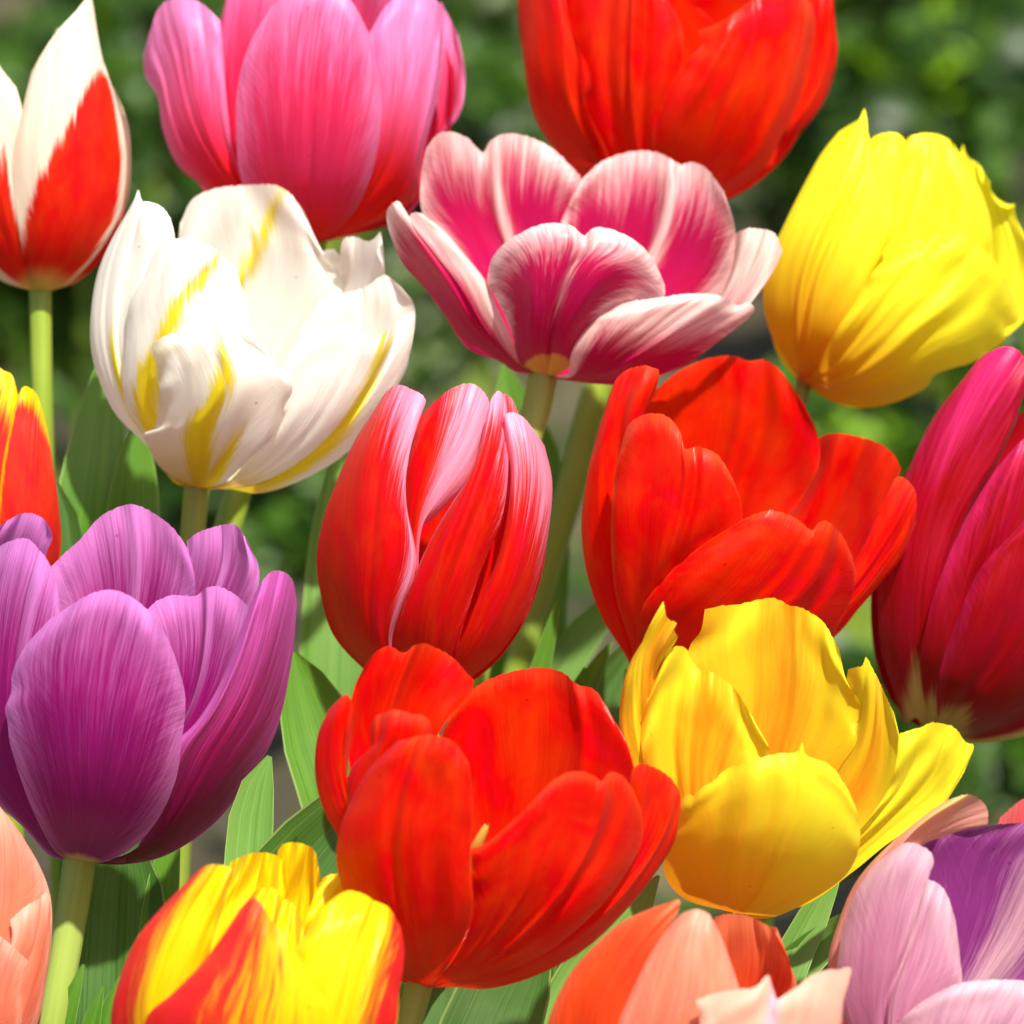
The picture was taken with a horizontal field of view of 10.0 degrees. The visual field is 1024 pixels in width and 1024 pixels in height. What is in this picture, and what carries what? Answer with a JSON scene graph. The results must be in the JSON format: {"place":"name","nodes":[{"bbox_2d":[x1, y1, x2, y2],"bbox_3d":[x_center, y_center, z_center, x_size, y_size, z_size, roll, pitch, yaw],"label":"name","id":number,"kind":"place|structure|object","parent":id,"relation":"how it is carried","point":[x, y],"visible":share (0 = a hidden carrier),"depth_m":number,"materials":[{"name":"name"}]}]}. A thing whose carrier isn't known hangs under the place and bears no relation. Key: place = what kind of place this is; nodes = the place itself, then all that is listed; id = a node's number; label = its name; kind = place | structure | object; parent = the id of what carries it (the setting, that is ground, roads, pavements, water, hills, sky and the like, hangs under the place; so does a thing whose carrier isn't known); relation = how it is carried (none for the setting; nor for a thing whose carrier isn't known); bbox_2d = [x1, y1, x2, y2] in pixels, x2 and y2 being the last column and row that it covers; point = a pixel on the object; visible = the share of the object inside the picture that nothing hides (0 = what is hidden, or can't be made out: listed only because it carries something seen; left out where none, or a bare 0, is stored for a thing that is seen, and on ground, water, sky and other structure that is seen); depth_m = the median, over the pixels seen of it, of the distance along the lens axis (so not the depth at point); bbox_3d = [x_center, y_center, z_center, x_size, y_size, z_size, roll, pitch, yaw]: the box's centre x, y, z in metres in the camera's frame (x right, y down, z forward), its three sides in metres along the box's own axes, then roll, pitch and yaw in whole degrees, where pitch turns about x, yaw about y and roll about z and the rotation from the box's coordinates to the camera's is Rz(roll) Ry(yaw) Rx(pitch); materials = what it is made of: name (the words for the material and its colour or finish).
{"place":"outdoors","nodes":[
{"label":"outdoors","id":0,"kind":"place"},
{"bbox_2d":[0,0,1023,971],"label":"ground","id":1,"kind":"structure","parent":0,"point":[750,338],"depth_m":2.88,"materials":[{"name":"green plant"}]},
{"bbox_2d":[0,16,32,53],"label":"garden plant","id":2,"kind":"object","parent":1,"relation":"on","point":[13,35],"visible":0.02,"depth_m":3.12,"materials":[{"name":"green plant"}]},
{"bbox_2d":[0,808,51,1023],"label":"tulip","id":3,"kind":"object","parent":1,"relation":"on","point":[25,923],"visible":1,"depth_m":1.11,"materials":[{"name":"pink plant"}]},
{"bbox_2d":[0,368,60,837],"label":"tulip","id":4,"kind":"object","parent":1,"relation":"on","point":[27,481],"visible":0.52,"depth_m":1.19,"materials":[{"name":"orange plant"}]},
{"bbox_2d":[0,0,130,926],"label":"tulip","id":5,"kind":"object","parent":1,"relation":"on","point":[65,160],"visible":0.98,"depth_m":1.23,"materials":[{"name":"red plant"}]},
{"bbox_2d":[0,0,223,482],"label":"garden plant","id":6,"kind":"object","parent":1,"relation":"on","point":[160,177],"visible":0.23,"depth_m":2.74,"materials":[{"name":"plant"}]},
{"bbox_2d":[0,504,296,1023],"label":"tulip","id":7,"kind":"object","parent":1,"relation":"on","point":[145,659],"visible":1,"depth_m":1.13,"materials":[{"name":"purple plant"}]},
{"bbox_2d":[124,424,326,591],"bbox_3d":[-0.117,0.023,2.400,0.114,0.174,0.084,-7,17,-24],"label":"garden plant","id":8,"kind":"object","parent":1,"relation":"on","point":[276,530],"visible":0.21,"depth_m":2.38,"materials":[{"name":"green plant"}]},
{"bbox_2d":[56,184,414,893],"bbox_3d":[-0.057,0.171,1.264,0.061,0.496,0.071,-14,21,-42],"label":"tulip","id":9,"kind":"object","parent":1,"relation":"on","point":[250,338],"visible":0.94,"depth_m":1.20,"materials":[{"name":"white plant"}]},
{"bbox_2d":[111,842,403,1023],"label":"tulip","id":10,"kind":"object","parent":1,"relation":"on","point":[283,936],"visible":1,"depth_m":1.06,"materials":[{"name":"yellow plant"}]},
{"bbox_2d":[11,0,546,254],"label":"garden plant","id":11,"kind":"object","parent":1,"relation":"on","point":[496,101],"visible":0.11,"depth_m":3.24,"materials":[{"name":"green plant"}]},
{"bbox_2d":[143,0,464,529],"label":"tulip","id":12,"kind":"object","parent":1,"relation":"on","point":[334,118],"visible":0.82,"depth_m":1.23,"materials":[{"name":"pink plant"}]},
{"bbox_2d":[280,383,551,1004],"bbox_3d":[-0.029,0.191,1.250,0.052,0.464,0.104,-8,17,-28],"label":"tulip","id":13,"kind":"object","parent":1,"relation":"on","point":[440,542],"visible":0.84,"depth_m":1.16,"materials":[{"name":"red plant"}]},
{"bbox_2d":[382,238,514,403],"bbox_3d":[-0.028,-0.102,2.993,0.122,0.109,0.066,-7,17,-26],"label":"garden plant","id":14,"kind":"object","parent":1,"relation":"on","point":[443,358],"visible":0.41,"depth_m":2.97,"materials":[{"name":"green plant"}]},
{"bbox_2d":[224,643,680,1023],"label":"tulip","id":15,"kind":"object","parent":1,"relation":"on","point":[500,847],"visible":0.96,"depth_m":1.09,"materials":[{"name":"red plant"}]},
{"bbox_2d":[408,0,581,215],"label":"garden plant","id":16,"kind":"object","parent":1,"relation":"on","point":[480,23],"visible":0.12,"depth_m":3.36,"materials":[{"name":"green plant"}]},
{"bbox_2d":[52,148,1023,913],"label":"ground cover","id":17,"kind":"object","parent":1,"relation":"on","point":[578,586],"depth_m":2.68,"materials":[{"name":"green plant"}]},
{"bbox_2d":[386,131,781,688],"bbox_3d":[-0.001,0.167,1.273,0.115,0.500,0.060,0,15,0],"label":"tulip","id":18,"kind":"object","parent":1,"relation":"on","point":[548,262],"visible":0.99,"depth_m":1.21,"materials":[{"name":"pink plant"}]},
{"bbox_2d":[489,0,837,681],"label":"tulip","id":19,"kind":"object","parent":1,"relation":"on","point":[730,95],"visible":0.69,"depth_m":1.26,"materials":[{"name":"red plant"}]},
{"bbox_2d":[548,900,850,1023],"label":"tulip","id":20,"kind":"object","parent":1,"relation":"on","point":[654,965],"visible":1,"depth_m":1.06,"materials":[{"name":"orange plant"}]},
{"bbox_2d":[530,355,916,978],"bbox_3d":[0.037,0.191,1.251,0.080,0.464,0.063,13,20,40],"label":"tulip","id":21,"kind":"object","parent":1,"relation":"on","point":[726,480],"visible":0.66,"depth_m":1.19,"materials":[{"name":"red plant"}]},
{"bbox_2d":[544,598,973,1023],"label":"tulip","id":22,"kind":"object","parent":1,"relation":"on","point":[781,752],"visible":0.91,"depth_m":1.12,"materials":[{"name":"yellow plant"}]},
{"bbox_2d":[727,174,807,237],"bbox_3d":[0.168,-0.208,3.303,0.119,0.152,0.110,-10,18,-33],"label":"garden plant","id":23,"kind":"object","parent":1,"relation":"on","point":[760,205],"visible":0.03,"depth_m":3.29,"materials":[{"name":"green plant"}]},
{"bbox_2d":[773,360,929,642],"bbox_3d":[0.147,0.005,2.513,0.094,0.150,0.058,-7,16,-24],"label":"garden plant","id":24,"kind":"object","parent":1,"relation":"on","point":[897,429],"visible":0.23,"depth_m":2.50,"materials":[{"name":"green plant"}]},
{"bbox_2d":[758,109,1023,926],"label":"tulip","id":25,"kind":"object","parent":1,"relation":"on","point":[897,274],"visible":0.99,"depth_m":1.23,"materials":[{"name":"yellow plant"}]},
{"bbox_2d":[765,0,1023,400],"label":"garden plant","id":26,"kind":"object","parent":1,"relation":"on","point":[952,71],"visible":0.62,"depth_m":2.96,"materials":[{"name":"plant"}]},
{"bbox_2d":[828,794,1023,1023],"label":"tulip","id":27,"kind":"object","parent":1,"relation":"on","point":[929,928],"visible":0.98,"depth_m":1.10,"materials":[{"name":"pink plant"}]},
{"bbox_2d":[834,633,1023,879],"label":"garden plant","id":28,"kind":"object","parent":1,"relation":"on","point":[992,778],"visible":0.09,"depth_m":2.17,"materials":[{"name":"plant"}]},
{"bbox_2d":[870,346,1023,742],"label":"tulip","id":29,"kind":"object","parent":1,"relation":"on","point":[947,611],"visible":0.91,"depth_m":1.20,"materials":[{"name":"pink plant"}]},
{"bbox_2d":[929,321,1023,413],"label":"garden plant","id":30,"kind":"object","parent":1,"relation":"on","point":[946,386],"visible":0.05,"depth_m":2.49,"materials":[{"name":"green plant"}]},
{"bbox_2d":[998,799,1023,824],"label":"tulip","id":31,"kind":"object","parent":1,"relation":"on","point":[1014,813],"visible":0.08,"depth_m":1.18,"materials":[{"name":"pink plant"}]}
]}

